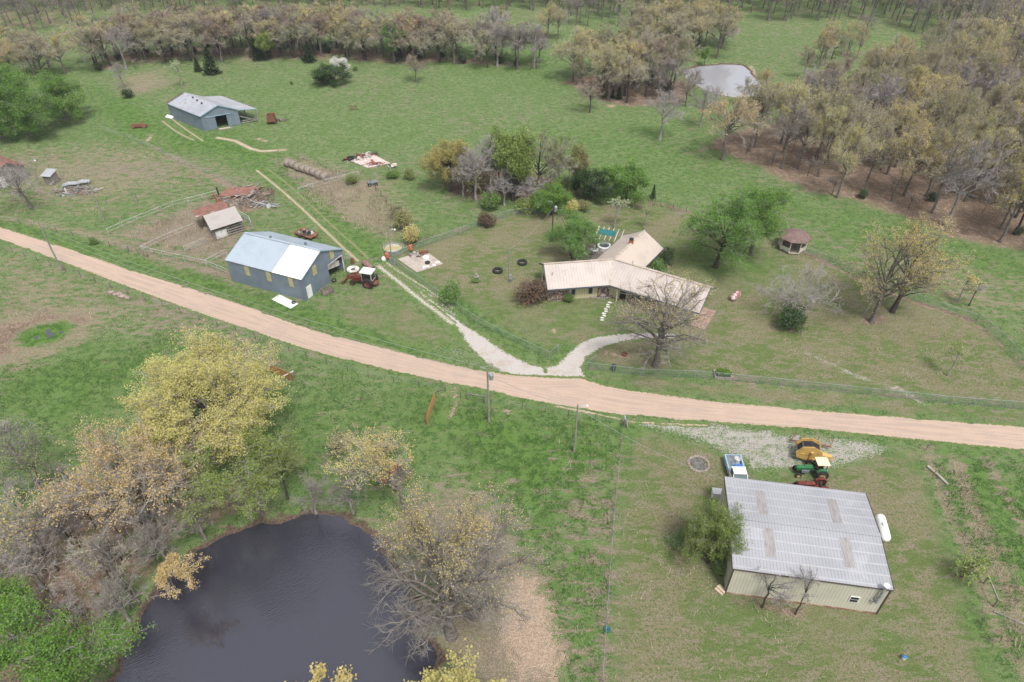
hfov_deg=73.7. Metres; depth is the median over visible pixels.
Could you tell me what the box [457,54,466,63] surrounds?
bush
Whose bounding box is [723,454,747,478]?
pickup truck
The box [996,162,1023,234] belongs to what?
oak tree
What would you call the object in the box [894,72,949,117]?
oak tree
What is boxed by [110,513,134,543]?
sapling
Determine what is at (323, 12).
oak tree
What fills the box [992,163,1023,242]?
oak tree
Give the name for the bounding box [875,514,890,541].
propane tank
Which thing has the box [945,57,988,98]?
oak tree
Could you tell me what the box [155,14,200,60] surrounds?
oak tree
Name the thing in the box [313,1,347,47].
oak tree
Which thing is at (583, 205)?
bush
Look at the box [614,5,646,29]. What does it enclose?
oak tree
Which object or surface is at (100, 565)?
sapling
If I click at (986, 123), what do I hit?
oak tree
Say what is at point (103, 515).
bare tree
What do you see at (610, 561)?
wire fence
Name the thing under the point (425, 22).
oak tree
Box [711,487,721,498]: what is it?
chest freezer
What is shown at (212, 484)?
leafy tree
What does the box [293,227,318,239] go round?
junk trailer
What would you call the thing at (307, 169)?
round bale
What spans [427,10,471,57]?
oak tree
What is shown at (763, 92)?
oak tree
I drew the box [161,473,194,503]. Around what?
sapling
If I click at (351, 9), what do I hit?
oak tree
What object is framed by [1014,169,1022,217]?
oak tree
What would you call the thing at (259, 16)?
oak tree
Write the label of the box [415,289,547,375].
lane
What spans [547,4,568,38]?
oak tree
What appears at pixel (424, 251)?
rusty trough
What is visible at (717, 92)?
bare tree
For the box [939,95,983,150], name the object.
oak tree
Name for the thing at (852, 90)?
oak tree
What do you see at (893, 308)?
oak tree
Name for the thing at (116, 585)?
bare tree
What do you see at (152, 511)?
sapling
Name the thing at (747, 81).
bare tree
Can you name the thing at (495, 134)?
leafy tree
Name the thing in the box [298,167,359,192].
pipe fence
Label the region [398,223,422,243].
bush
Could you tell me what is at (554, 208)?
utility pole
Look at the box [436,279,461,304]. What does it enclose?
bush
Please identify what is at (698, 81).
bare tree
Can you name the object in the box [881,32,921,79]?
oak tree
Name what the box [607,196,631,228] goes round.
sapling
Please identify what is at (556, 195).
leafy tree
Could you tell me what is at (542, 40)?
oak tree
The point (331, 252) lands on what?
window
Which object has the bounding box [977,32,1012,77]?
oak tree
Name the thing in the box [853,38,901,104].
oak tree
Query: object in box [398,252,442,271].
concrete pad
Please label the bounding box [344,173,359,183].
bush
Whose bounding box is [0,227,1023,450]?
road
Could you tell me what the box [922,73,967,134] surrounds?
oak tree
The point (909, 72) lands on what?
oak tree
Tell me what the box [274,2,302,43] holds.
oak tree
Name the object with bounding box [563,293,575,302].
bush
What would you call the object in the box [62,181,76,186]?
metal sheet
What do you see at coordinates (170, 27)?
oak tree
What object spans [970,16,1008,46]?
oak tree
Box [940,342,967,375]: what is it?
sapling
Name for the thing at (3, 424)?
bare tree
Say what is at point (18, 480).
sapling
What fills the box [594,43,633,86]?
oak tree
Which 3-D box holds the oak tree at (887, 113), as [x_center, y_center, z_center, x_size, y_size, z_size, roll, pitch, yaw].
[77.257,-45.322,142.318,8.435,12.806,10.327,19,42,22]
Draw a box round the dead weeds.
[0,157,1023,658]
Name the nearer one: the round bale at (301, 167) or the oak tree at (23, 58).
the round bale at (301, 167)
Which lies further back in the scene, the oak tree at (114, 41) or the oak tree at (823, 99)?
the oak tree at (114, 41)
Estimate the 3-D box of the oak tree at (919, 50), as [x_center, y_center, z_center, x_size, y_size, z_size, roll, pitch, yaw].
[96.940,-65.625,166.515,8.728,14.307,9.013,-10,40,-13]
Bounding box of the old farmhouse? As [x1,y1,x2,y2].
[0,156,28,188]
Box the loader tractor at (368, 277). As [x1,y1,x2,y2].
[340,267,379,288]
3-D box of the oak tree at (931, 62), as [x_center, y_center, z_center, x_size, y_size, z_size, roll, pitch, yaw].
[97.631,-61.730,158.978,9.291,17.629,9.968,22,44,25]
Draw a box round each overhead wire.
[45,229,483,373]
[493,377,576,406]
[580,409,723,479]
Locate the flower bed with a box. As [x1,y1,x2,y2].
[589,295,612,298]
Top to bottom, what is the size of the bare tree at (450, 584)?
18.304 m
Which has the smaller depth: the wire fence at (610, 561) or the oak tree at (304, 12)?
the wire fence at (610, 561)
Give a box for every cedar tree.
[193,57,203,71]
[201,47,222,75]
[249,28,264,60]
[303,40,316,63]
[615,86,621,99]
[651,184,656,198]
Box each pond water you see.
[115,514,436,681]
[685,65,760,96]
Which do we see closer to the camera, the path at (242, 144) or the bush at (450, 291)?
the bush at (450, 291)
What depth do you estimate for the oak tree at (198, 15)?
198.75 m
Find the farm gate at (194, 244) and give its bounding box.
[183,237,206,250]
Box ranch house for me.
[539,230,715,328]
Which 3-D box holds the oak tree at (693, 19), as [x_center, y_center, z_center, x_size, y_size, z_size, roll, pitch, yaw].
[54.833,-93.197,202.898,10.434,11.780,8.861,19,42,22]
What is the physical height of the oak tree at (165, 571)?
6.955 m
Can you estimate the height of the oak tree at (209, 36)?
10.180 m
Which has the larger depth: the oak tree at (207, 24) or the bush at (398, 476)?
the oak tree at (207, 24)
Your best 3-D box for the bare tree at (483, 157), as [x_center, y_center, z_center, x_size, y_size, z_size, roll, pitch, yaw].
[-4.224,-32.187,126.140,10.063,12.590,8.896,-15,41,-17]
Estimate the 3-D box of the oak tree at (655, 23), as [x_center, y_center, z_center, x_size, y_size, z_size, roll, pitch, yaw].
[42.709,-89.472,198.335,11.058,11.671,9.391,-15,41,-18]
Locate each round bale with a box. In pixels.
[283,159,290,166]
[289,160,296,168]
[294,163,300,170]
[299,164,305,172]
[304,166,311,173]
[309,168,317,175]
[315,170,322,178]
[320,172,329,180]
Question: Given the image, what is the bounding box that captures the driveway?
[544,330,683,378]
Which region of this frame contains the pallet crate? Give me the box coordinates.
[320,285,333,295]
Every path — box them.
[160,120,194,140]
[169,118,204,141]
[214,136,278,152]
[253,169,361,262]
[265,167,368,259]
[373,263,456,326]
[384,261,455,308]
[553,405,710,427]
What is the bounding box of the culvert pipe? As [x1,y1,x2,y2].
[361,259,374,267]
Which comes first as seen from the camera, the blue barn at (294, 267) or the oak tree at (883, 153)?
the blue barn at (294, 267)
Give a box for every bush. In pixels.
[40,586,92,640]
[87,236,99,244]
[93,61,101,69]
[120,88,134,97]
[322,44,332,52]
[322,425,355,458]
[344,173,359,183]
[372,428,399,454]
[378,460,413,491]
[385,169,398,178]
[388,204,406,219]
[392,204,412,228]
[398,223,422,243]
[399,167,417,178]
[415,48,425,57]
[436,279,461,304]
[455,160,495,191]
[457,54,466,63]
[471,278,479,282]
[476,211,497,228]
[477,189,506,209]
[487,164,548,194]
[496,55,505,63]
[512,273,548,305]
[515,194,539,213]
[562,198,580,211]
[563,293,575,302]
[577,200,592,211]
[598,89,607,97]
[649,258,666,271]
[657,246,675,266]
[662,83,669,90]
[667,527,693,555]
[711,555,726,577]
[776,302,810,332]
[857,188,872,198]
[927,191,939,201]
[950,547,999,585]
[1013,226,1023,235]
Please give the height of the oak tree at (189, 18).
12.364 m
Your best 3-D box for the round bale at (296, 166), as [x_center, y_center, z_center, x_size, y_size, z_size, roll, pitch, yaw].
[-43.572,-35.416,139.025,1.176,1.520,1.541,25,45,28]
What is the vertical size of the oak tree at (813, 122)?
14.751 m
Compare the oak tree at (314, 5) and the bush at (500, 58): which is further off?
the oak tree at (314, 5)
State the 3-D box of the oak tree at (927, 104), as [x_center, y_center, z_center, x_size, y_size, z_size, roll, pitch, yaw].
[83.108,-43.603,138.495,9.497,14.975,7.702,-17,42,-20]
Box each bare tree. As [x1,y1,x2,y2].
[0,158,46,208]
[0,410,60,492]
[0,417,36,464]
[0,482,61,559]
[0,531,63,590]
[12,496,91,549]
[43,464,115,520]
[45,533,140,607]
[65,531,136,578]
[82,572,156,626]
[108,61,127,87]
[127,512,187,573]
[166,492,212,539]
[289,469,335,514]
[324,470,367,513]
[359,462,553,662]
[445,152,479,196]
[454,139,503,200]
[464,135,512,191]
[484,173,522,205]
[515,175,553,197]
[600,266,727,372]
[642,88,685,140]
[686,68,703,96]
[687,85,719,126]
[707,86,723,106]
[737,77,754,99]
[750,259,850,315]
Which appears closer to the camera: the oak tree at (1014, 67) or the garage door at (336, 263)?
the garage door at (336, 263)
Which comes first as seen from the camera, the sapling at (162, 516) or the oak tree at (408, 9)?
the sapling at (162, 516)
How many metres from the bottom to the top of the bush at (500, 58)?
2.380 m
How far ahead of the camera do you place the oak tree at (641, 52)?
171.57 m
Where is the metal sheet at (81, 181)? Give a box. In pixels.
[75,179,89,184]
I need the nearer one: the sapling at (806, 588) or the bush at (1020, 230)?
the sapling at (806, 588)
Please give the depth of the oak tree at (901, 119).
133.58 m
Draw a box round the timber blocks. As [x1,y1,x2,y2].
[714,584,724,595]
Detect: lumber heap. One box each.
[49,184,102,196]
[209,181,275,206]
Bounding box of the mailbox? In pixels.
[623,415,627,427]
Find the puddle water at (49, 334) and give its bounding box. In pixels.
[45,329,54,337]
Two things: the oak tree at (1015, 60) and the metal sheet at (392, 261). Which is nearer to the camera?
the metal sheet at (392, 261)
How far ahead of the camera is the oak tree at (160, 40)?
190.47 m
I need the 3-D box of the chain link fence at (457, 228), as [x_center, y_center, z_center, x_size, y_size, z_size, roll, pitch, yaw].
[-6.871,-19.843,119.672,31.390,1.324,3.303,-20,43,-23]
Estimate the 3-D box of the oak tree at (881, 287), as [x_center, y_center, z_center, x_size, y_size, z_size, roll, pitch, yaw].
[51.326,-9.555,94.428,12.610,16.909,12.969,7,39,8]
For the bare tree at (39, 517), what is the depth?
66.66 m
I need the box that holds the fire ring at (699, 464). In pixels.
[687,455,709,472]
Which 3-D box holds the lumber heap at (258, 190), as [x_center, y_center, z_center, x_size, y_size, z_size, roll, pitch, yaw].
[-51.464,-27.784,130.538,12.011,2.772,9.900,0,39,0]
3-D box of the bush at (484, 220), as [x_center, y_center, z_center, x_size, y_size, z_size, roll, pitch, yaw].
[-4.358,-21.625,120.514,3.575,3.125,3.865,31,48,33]
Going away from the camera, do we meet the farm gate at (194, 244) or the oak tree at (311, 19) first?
the farm gate at (194, 244)
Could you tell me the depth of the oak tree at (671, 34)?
180.58 m
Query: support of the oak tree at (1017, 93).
on the ground at (924, 620)
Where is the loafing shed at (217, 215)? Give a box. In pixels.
[192,200,243,240]
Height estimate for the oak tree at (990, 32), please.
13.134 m
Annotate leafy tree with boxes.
[0,60,31,104]
[0,69,64,139]
[0,78,34,139]
[0,568,40,644]
[0,587,157,681]
[25,67,95,123]
[159,418,300,530]
[250,431,306,499]
[253,30,275,59]
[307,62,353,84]
[377,22,408,61]
[479,121,506,188]
[486,122,539,200]
[530,177,574,214]
[541,205,608,260]
[564,140,590,190]
[566,166,612,201]
[594,156,652,205]
[669,183,785,271]
[678,494,752,568]
[701,45,710,64]
[735,180,793,255]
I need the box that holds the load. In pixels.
[727,454,739,465]
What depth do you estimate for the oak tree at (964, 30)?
172.89 m
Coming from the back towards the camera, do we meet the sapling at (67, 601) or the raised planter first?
the raised planter
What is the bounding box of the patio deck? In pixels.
[573,240,602,259]
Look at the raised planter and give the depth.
89.47 m
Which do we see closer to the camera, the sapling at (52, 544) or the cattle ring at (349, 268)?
the sapling at (52, 544)
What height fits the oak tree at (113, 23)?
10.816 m
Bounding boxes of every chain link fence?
[387,254,558,358]
[392,208,528,255]
[587,358,1021,406]
[797,245,979,315]
[975,313,1023,354]
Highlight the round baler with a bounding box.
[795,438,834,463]
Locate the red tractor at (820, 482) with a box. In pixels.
[794,476,829,488]
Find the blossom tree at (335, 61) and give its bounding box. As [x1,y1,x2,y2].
[328,56,350,75]
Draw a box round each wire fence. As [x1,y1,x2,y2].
[1,217,148,256]
[3,245,445,391]
[101,128,232,184]
[460,391,622,425]
[602,422,624,681]
[926,444,980,562]
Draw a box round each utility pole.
[40,226,62,270]
[87,181,104,221]
[480,366,493,422]
[549,200,557,239]
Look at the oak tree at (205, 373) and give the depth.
72.00 m
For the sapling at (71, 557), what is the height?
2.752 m
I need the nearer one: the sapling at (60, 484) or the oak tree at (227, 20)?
the sapling at (60, 484)
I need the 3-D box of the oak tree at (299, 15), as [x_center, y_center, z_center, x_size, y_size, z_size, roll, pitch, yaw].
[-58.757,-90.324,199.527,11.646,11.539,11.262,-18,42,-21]
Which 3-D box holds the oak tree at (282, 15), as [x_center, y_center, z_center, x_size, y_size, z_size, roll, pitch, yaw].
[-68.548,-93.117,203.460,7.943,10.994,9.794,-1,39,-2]
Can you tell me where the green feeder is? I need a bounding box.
[604,626,610,632]
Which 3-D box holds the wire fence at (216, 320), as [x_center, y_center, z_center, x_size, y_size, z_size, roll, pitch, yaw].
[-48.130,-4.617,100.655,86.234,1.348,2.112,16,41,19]
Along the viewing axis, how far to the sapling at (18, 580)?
64.33 m
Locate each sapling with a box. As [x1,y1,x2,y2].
[0,479,20,510]
[6,475,25,501]
[7,510,34,538]
[10,521,29,540]
[10,573,28,594]
[24,530,63,571]
[26,526,46,551]
[28,595,65,622]
[31,458,63,492]
[36,581,55,598]
[37,503,77,542]
[42,590,85,628]
[49,575,76,599]
[50,460,72,486]
[50,479,71,500]
[59,493,78,517]
[60,595,89,616]
[61,521,80,547]
[63,548,81,569]
[72,499,101,528]
[74,497,98,511]
[83,548,109,577]
[87,582,105,597]
[90,602,113,626]
[93,520,111,546]
[100,506,128,543]
[103,569,141,594]
[105,548,128,563]
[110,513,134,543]
[125,511,151,541]
[127,529,165,555]
[133,538,166,566]
[149,492,165,524]
[151,509,173,531]
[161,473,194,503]
[162,59,183,87]
[169,479,198,517]
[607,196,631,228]
[640,207,655,228]
[752,563,801,607]
[770,150,781,166]
[794,564,820,614]
[805,156,819,175]
[827,176,843,194]
[907,192,918,207]
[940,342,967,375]
[957,271,988,301]
[964,283,989,305]
[982,193,992,212]
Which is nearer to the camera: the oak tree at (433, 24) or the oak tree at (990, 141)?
the oak tree at (990, 141)
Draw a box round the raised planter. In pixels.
[713,368,731,379]
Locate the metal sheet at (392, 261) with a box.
[389,257,394,265]
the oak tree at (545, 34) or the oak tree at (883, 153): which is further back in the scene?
the oak tree at (545, 34)
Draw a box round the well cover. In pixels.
[422,255,428,260]
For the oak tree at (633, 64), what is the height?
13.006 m
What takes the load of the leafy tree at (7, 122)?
on the ground at (924, 620)
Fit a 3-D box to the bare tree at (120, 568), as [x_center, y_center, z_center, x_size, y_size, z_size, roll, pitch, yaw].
[-37.652,21.312,62.589,7.098,8.558,6.290,0,39,0]
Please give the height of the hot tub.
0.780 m
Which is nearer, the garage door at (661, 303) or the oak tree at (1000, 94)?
the garage door at (661, 303)
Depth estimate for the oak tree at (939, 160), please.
118.29 m
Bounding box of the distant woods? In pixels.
[0,0,1023,71]
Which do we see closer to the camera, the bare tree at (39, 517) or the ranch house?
the bare tree at (39, 517)
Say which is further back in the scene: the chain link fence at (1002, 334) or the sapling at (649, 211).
the sapling at (649, 211)
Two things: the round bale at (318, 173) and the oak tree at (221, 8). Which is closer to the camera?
the round bale at (318, 173)
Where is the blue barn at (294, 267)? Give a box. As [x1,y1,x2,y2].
[225,231,345,300]
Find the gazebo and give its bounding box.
[778,228,810,254]
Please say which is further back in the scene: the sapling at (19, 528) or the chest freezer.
the chest freezer
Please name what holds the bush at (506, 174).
on the ground at (924, 620)
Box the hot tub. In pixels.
[597,241,610,251]
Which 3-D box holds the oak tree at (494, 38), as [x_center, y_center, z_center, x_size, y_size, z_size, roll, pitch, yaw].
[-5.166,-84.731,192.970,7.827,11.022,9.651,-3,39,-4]
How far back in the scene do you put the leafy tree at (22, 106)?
147.12 m
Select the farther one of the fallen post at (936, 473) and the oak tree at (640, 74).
the oak tree at (640, 74)
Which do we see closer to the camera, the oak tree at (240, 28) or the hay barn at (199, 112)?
the hay barn at (199, 112)
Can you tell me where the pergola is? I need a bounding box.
[594,226,623,248]
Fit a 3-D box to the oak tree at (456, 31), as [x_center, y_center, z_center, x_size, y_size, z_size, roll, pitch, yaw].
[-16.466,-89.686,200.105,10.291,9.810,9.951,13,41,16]
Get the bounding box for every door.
[206,117,217,129]
[226,113,237,125]
[306,284,312,298]
[328,260,339,269]
[619,290,625,299]
[660,303,686,319]
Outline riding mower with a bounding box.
[388,163,396,168]
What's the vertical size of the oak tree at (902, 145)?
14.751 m
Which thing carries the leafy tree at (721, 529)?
on the ground at (924, 620)
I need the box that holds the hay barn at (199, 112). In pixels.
[165,92,258,130]
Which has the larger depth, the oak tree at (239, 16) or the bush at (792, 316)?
the oak tree at (239, 16)
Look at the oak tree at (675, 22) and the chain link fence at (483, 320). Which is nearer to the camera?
the chain link fence at (483, 320)
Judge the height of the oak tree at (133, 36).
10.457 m
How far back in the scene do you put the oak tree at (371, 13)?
200.12 m
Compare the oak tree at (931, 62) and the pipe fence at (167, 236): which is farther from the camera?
the oak tree at (931, 62)
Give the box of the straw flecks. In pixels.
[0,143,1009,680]
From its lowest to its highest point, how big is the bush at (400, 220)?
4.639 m
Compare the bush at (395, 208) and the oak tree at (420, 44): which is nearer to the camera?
the bush at (395, 208)
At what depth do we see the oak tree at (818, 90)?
145.69 m
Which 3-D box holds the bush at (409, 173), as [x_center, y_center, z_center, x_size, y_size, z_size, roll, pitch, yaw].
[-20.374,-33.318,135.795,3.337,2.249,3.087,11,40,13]
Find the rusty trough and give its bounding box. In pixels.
[419,250,428,253]
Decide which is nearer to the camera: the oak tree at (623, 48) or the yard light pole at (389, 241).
the yard light pole at (389, 241)
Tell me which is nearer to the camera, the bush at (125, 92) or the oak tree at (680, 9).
the bush at (125, 92)
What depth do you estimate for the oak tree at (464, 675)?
52.94 m
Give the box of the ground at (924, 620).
[0,0,1023,681]
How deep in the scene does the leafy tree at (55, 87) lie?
156.84 m
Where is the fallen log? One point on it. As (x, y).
(973, 196)
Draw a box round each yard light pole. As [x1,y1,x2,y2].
[388,229,395,257]
[573,404,587,451]
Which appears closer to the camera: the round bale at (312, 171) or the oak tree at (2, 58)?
the round bale at (312, 171)
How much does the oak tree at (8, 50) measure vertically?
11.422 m
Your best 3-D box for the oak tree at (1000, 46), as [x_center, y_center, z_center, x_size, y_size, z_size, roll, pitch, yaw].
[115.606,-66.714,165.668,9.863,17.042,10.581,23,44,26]
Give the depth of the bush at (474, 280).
107.13 m
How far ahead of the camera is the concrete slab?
142.95 m
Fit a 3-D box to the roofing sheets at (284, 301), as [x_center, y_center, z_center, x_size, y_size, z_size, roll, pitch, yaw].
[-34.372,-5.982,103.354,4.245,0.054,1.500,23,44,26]
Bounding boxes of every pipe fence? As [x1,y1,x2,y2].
[106,191,217,234]
[140,246,228,273]
[141,223,196,248]
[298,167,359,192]
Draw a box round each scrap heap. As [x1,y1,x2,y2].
[298,227,314,234]
[341,151,378,161]
[363,159,385,165]
[408,251,426,258]
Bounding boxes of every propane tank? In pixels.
[729,290,740,300]
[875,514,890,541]
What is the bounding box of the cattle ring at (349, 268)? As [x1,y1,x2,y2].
[347,265,358,272]
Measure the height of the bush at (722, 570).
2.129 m
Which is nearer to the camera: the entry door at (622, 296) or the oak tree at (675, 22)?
the entry door at (622, 296)
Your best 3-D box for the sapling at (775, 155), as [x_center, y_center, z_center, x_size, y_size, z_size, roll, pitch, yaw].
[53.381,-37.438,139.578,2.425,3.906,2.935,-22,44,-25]
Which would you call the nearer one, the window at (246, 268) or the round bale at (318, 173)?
the window at (246, 268)
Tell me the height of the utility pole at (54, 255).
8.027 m
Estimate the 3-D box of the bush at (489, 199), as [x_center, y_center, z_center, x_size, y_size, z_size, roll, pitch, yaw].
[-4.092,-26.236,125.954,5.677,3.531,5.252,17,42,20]
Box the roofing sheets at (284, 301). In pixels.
[272,295,297,308]
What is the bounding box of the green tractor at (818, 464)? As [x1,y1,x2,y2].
[792,457,830,478]
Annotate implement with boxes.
[131,123,148,128]
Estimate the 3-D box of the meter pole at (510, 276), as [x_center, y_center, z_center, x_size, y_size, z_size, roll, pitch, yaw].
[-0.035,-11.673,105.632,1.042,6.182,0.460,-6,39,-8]
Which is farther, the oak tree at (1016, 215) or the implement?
the implement
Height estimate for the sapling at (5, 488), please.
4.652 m
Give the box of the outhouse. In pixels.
[40,168,59,184]
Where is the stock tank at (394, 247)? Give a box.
[383,243,401,254]
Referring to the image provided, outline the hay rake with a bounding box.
[790,432,833,447]
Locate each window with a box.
[244,265,250,275]
[265,271,271,281]
[288,277,293,286]
[312,264,316,275]
[329,248,333,258]
[848,596,860,602]
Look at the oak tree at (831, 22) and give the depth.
191.40 m
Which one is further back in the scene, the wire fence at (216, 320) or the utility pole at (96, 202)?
the utility pole at (96, 202)
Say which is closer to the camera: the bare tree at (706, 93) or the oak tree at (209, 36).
the bare tree at (706, 93)
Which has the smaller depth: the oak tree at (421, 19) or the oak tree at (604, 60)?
the oak tree at (604, 60)
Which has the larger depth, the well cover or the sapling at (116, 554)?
the well cover
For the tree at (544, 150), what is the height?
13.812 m
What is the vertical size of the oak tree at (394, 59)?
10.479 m
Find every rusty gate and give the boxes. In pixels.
[268,364,292,379]
[425,392,434,424]
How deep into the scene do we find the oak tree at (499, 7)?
215.03 m
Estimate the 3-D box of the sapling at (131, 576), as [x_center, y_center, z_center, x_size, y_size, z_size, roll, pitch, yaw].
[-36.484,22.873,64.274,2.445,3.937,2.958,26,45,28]
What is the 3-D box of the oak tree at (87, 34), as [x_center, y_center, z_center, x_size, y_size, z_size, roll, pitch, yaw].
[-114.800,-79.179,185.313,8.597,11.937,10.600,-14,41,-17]
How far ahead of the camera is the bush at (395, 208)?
122.18 m
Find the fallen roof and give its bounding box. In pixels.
[218,187,255,196]
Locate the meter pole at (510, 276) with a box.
[508,248,514,281]
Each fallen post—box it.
[927,465,947,484]
[993,610,1023,624]
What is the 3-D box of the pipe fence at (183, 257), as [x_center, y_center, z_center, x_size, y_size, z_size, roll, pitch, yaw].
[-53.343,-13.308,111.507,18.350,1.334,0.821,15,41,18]
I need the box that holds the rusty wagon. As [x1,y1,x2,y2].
[266,112,276,124]
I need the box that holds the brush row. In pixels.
[113,159,995,652]
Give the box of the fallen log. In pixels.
[951,189,977,198]
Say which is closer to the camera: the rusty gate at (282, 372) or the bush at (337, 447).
the bush at (337, 447)
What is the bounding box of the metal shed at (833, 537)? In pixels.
[718,476,893,614]
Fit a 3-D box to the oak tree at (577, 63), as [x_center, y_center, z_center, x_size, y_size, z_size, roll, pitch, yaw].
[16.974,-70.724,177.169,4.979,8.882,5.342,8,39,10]
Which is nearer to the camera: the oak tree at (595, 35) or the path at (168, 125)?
the path at (168, 125)
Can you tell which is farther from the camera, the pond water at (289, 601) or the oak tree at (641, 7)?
the oak tree at (641, 7)
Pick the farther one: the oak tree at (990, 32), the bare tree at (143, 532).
the oak tree at (990, 32)
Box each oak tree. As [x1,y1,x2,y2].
[0,37,26,74]
[0,48,7,64]
[4,404,243,538]
[11,42,43,74]
[12,30,58,76]
[36,30,76,73]
[58,12,106,64]
[72,28,107,70]
[81,26,119,65]
[94,20,118,59]
[101,22,138,68]
[105,13,144,56]
[114,16,154,59]
[114,323,296,483]
[118,24,151,62]
[121,20,149,57]
[136,25,172,61]
[139,18,170,57]
[142,6,182,54]
[152,551,211,599]
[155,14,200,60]
[161,16,192,56]
[163,13,204,58]
[188,8,207,47]
[193,16,235,55]
[193,17,224,54]
[195,13,243,61]
[205,10,240,56]
[206,9,242,53]
[209,2,243,46]
[224,10,265,56]
[228,14,242,46]
[230,7,252,44]
[232,17,262,38]
[238,2,264,36]
[241,6,280,52]
[247,0,281,42]
[248,6,271,30]
[250,16,285,57]
[253,4,298,52]
[268,10,320,59]
[270,13,314,57]
[274,2,296,46]
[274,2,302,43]
[275,10,294,46]
[284,660,356,681]
[286,2,322,51]
[293,0,329,43]
[295,9,322,52]
[299,8,330,49]
[299,13,331,55]
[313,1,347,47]
[316,9,350,53]
[318,10,334,44]
[319,422,415,523]
[327,0,363,44]
[328,10,353,23]
[331,22,354,55]
[331,23,363,61]
[340,7,374,52]
[341,15,381,59]
[345,11,368,41]
[348,15,377,60]
[358,15,390,56]
[362,17,384,53]
[368,10,391,49]
[373,24,406,61]
[381,8,421,57]
[384,17,420,61]
[388,5,420,53]
[403,16,419,55]
[403,49,428,81]
[403,638,508,681]
[404,16,434,54]
[404,25,433,60]
[406,15,439,50]
[416,14,451,58]
[418,135,474,191]
[419,19,458,61]
[424,6,456,50]
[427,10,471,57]
[435,14,473,63]
[444,14,471,52]
[459,12,489,55]
[467,22,495,62]
[468,29,498,67]
[471,5,510,55]
[485,22,503,59]
[485,23,512,66]
[492,22,512,57]
[495,5,511,21]
[499,20,537,69]
[501,21,537,59]
[516,21,552,68]
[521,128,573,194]
[528,28,553,62]
[534,0,562,38]
[537,134,587,177]
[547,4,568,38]
[549,25,599,82]
[562,25,608,78]
[568,54,585,85]
[573,75,604,112]
[582,37,622,87]
[587,43,629,99]
[589,22,614,72]
[589,33,640,91]
[594,32,621,51]
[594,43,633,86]
[595,20,635,73]
[603,40,649,95]
[604,52,650,102]
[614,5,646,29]
[617,28,646,75]
[621,38,658,87]
[625,25,659,60]
[626,14,656,35]
[626,29,676,85]
[628,49,669,96]
[631,0,656,19]
[631,4,651,25]
[638,24,675,74]
[639,4,691,34]
[640,6,671,32]
[641,9,675,35]
[642,34,685,88]
[643,37,690,84]
[648,0,686,33]
[648,57,689,99]
[651,27,704,89]
[657,11,697,41]
[670,7,685,14]
[672,72,701,105]
[675,3,715,41]
[681,6,711,44]
[682,0,721,41]
[684,2,718,47]
[696,89,772,159]
[698,12,718,46]
[705,12,739,58]
[710,12,745,48]
[716,3,744,43]
[731,77,782,150]
[746,62,785,98]
[747,79,784,147]
[763,96,811,168]
[769,79,818,152]
[771,74,811,143]
[783,67,825,131]
[783,96,831,169]
[799,44,819,73]
[804,46,850,115]
[805,103,848,177]
[807,91,860,159]
[810,67,847,107]
[811,73,853,136]
[812,25,839,68]
[816,23,843,63]
[818,46,860,104]
[818,88,866,162]
[819,17,842,59]
[819,115,886,197]
[825,83,864,141]
[830,25,848,59]
[830,98,888,175]
[837,218,949,323]
[839,22,863,54]
[841,64,875,107]
[842,96,874,156]
[852,26,872,57]
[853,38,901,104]
[857,64,905,124]
[857,68,916,148]
[857,122,897,188]
[859,207,982,313]
[866,49,900,103]
[870,92,908,151]
[871,99,927,174]
[879,107,916,169]
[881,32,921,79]
[882,78,916,133]
[883,51,930,112]
[885,66,915,111]
[885,126,937,201]
[886,89,933,166]
[888,37,931,77]
[890,51,940,96]
[894,45,929,95]
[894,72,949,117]
[894,108,950,195]
[901,77,933,111]
[904,86,951,155]
[906,42,950,76]
[913,11,965,49]
[913,128,986,213]
[915,37,956,94]
[917,24,964,56]
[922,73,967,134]
[924,109,981,196]
[925,41,958,73]
[926,84,991,166]
[928,75,969,119]
[930,139,1015,225]
[939,20,964,43]
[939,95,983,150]
[940,114,985,182]
[941,31,979,81]
[942,38,975,71]
[943,40,987,90]
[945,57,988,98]
[947,17,987,46]
[947,27,986,81]
[947,57,978,96]
[956,112,1001,180]
[957,69,1023,121]
[958,41,1010,80]
[963,60,1009,100]
[963,127,1023,201]
[966,104,1011,173]
[967,26,994,58]
[967,126,1023,192]
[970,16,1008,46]
[970,41,1017,96]
[972,30,1016,87]
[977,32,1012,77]
[978,24,1010,48]
[979,63,1023,130]
[980,80,1023,126]
[983,111,1023,177]
[986,14,1023,48]
[988,134,1023,208]
[992,111,1023,187]
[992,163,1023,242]
[994,42,1023,77]
[995,74,1023,116]
[995,100,1023,172]
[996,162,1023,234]
[997,160,1023,228]
[998,55,1023,82]
[1001,30,1023,67]
[1001,37,1023,68]
[1008,87,1023,155]
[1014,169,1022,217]
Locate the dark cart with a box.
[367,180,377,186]
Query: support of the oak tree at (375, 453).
on the ground at (924, 620)
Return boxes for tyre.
[492,267,502,273]
[517,259,526,265]
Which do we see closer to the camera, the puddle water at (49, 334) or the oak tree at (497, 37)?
the puddle water at (49, 334)
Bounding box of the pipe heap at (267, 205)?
[250,198,279,207]
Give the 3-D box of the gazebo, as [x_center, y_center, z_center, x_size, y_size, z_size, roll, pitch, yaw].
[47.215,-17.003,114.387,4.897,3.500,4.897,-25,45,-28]
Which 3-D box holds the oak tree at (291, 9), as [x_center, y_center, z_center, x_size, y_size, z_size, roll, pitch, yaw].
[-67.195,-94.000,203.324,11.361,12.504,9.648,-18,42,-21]
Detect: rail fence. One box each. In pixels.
[467,392,484,402]
[983,577,999,606]

